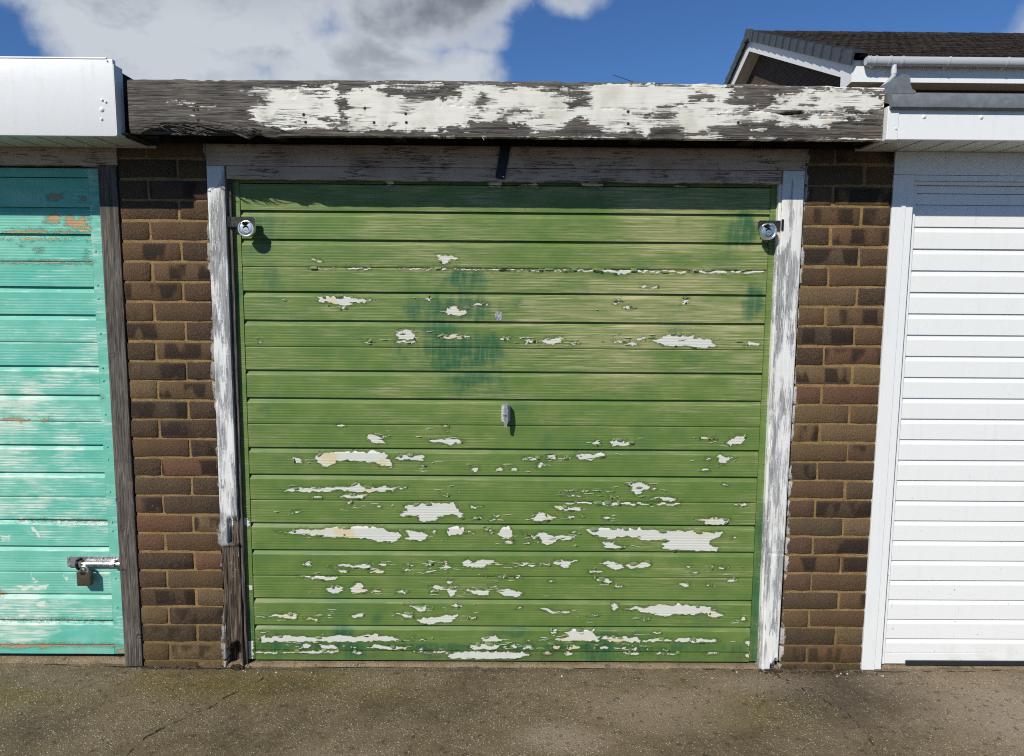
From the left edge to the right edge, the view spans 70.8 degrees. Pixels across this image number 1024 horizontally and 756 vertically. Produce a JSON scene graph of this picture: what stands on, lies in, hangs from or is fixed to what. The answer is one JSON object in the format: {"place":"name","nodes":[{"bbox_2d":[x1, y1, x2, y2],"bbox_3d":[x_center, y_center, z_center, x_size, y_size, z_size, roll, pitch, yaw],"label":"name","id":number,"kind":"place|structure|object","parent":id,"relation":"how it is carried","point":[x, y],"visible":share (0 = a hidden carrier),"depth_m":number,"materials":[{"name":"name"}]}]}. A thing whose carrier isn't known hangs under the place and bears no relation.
{"place":"outdoors","nodes":[
{"label":"outdoors","id":0,"kind":"place"},
{"bbox_2d":[122,73,158,135],"bbox_3d":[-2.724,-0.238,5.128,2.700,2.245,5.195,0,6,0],"label":"flat roof","id":1,"kind":"structure","parent":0,"point":[125,94],"depth_m":2.53,"materials":[{"name":"grey wood"}]},
{"bbox_2d":[0,56,156,147],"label":"fascia box","id":2,"kind":"object","parent":1,"relation":"attached to","point":[74,102],"visible":1,"depth_m":2.41,"materials":[{"name":"white plastic"}]},
{"bbox_2d":[0,663,1023,755],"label":"ground","id":3,"kind":"structure","parent":0,"point":[319,711],"depth_m":2.58,"materials":[{"name":"concrete"}]},
{"bbox_2d":[0,653,124,663],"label":"concrete threshold","id":4,"kind":"object","parent":3,"relation":"on","point":[62,658],"visible":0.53,"depth_m":2.90,"materials":[{"name":"beige concrete"}]},
{"bbox_2d":[117,136,230,666],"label":"brick pier","id":5,"kind":"structure","parent":3,"relation":"on","point":[163,191],"depth_m":2.76,"materials":[{"name":"brown brick"}]},
{"bbox_2d":[0,147,144,665],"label":"door frame","id":6,"kind":"object","parent":5,"relation":"attached to","point":[104,161],"visible":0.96,"depth_m":2.73,"materials":[{"name":"grey wood"}]},
{"bbox_2d":[0,168,124,653],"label":"garage door","id":7,"kind":"structure","parent":6,"relation":"attached to","point":[58,520],"depth_m":2.79,"materials":[{"name":"teal paint"}]},
{"bbox_2d":[76,565,92,585],"bbox_3d":[-1.679,0.774,2.828,0.052,0.082,0.023,0,6,0],"label":"padlock","id":8,"kind":"object","parent":7,"relation":"hanging from","point":[84,577],"visible":1,"depth_m":2.82,"materials":[{"name":"metal"}]},
{"bbox_2d":[227,659,777,668],"bbox_3d":[-0.035,1.159,3.034,2.209,0.042,0.308,0,6,0],"label":"concrete threshold","id":9,"kind":"object","parent":3,"relation":"on","point":[493,664],"visible":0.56,"depth_m":2.90,"materials":[{"name":"grey concrete"}]},
{"bbox_2d":[206,144,805,668],"bbox_3d":[-0.028,0.151,2.791,2.212,2.025,0.105,0,6,0],"label":"door frame","id":10,"kind":"object","parent":3,"relation":"on","point":[784,170],"visible":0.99,"depth_m":2.68,"materials":[{"name":"white paint"}]},
{"bbox_2d":[237,219,255,237],"bbox_3d":[-0.980,-0.553,2.661,0.065,0.068,0.026,0,6,0],"label":"disc padlock","id":11,"kind":"object","parent":10,"relation":"attached to","point":[247,229],"visible":1,"depth_m":2.65,"materials":[{"name":"metal"}]},
{"bbox_2d":[496,146,510,178],"bbox_3d":[-0.033,-0.792,2.648,0.056,0.120,0.006,0,6,0],"label":"metal strap","id":12,"kind":"object","parent":10,"relation":"hanging from","point":[504,152],"visible":1,"depth_m":2.65,"materials":[{"name":"black metal"}]},
{"bbox_2d":[232,180,776,661],"bbox_3d":[-0.030,0.192,2.794,2.070,1.912,0.075,0,6,0],"label":"garage door","id":13,"kind":"structure","parent":10,"relation":"attached to","point":[502,422],"depth_m":2.80,"materials":[{"name":"green paint"}]},
{"bbox_2d":[758,222,776,239],"bbox_3d":[0.949,-0.546,2.672,0.065,0.068,0.026,0,6,0],"label":"disc padlock","id":14,"kind":"object","parent":10,"relation":"attached to","point":[768,233],"visible":1,"depth_m":2.66,"materials":[{"name":"metal"}]},
{"bbox_2d":[136,661,877,675],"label":"rotten crumbs","id":15,"kind":"object","parent":3,"relation":"on","point":[236,667],"visible":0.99,"depth_m":2.87,"materials":[{"name":"brown wood"}]},
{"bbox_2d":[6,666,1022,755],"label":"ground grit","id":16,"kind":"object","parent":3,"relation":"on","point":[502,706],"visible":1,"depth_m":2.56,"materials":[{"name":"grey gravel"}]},
{"bbox_2d":[775,143,893,669],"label":"brick pier","id":17,"kind":"structure","parent":3,"relation":"on","point":[847,200],"depth_m":2.77,"materials":[{"name":"brown brick"}]},
{"bbox_2d":[159,135,852,149],"bbox_3d":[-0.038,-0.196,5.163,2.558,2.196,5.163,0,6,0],"label":"flat roof","id":18,"kind":"structure","parent":17,"relation":"on","point":[206,139],"depth_m":2.65,"materials":[{"name":"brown wood"}]},
{"bbox_2d":[127,79,884,141],"bbox_3d":[-0.017,-0.913,2.464,2.572,0.197,0.036,0,6,0],"label":"fascia board","id":19,"kind":"object","parent":18,"relation":"attached to","point":[271,109],"visible":1,"depth_m":2.45,"materials":[{"name":"paint"}]},
{"bbox_2d":[853,74,1023,142],"bbox_3d":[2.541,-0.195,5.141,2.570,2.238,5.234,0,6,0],"label":"flat roof","id":20,"kind":"structure","parent":17,"relation":"on","point":[900,93],"depth_m":2.42,"materials":[{"name":"grey metal"}]},
{"bbox_2d":[855,106,1023,152],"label":"fascia box","id":21,"kind":"object","parent":20,"relation":"attached to","point":[938,130],"visible":0.98,"depth_m":2.45,"materials":[{"name":"white plastic"}]},
{"bbox_2d":[860,152,1023,669],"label":"door frame","id":22,"kind":"object","parent":17,"relation":"attached to","point":[911,169],"visible":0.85,"depth_m":2.73,"materials":[{"name":"white plastic"}]},
{"bbox_2d":[881,185,1023,665],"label":"garage door","id":23,"kind":"structure","parent":22,"relation":"attached to","point":[955,587],"depth_m":2.82,"materials":[{"name":"white painted metal"},{"name":"black rubber"}]},
{"bbox_2d":[881,663,1023,669],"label":"concrete threshold","id":24,"kind":"object","parent":3,"relation":"on","point":[894,665],"visible":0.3,"depth_m":2.91,"materials":[{"name":"grey concrete"}]},
{"bbox_2d":[0,0,1023,84],"label":"sky","id":25,"kind":"structure","parent":0,"point":[567,41],"materials":[{"name":"blue"}]},
{"bbox_2d":[723,29,1023,93],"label":"house","id":26,"kind":"structure","parent":0,"point":[949,62],"depth_m":11.17,"materials":[{"name":"tile"}]}
]}

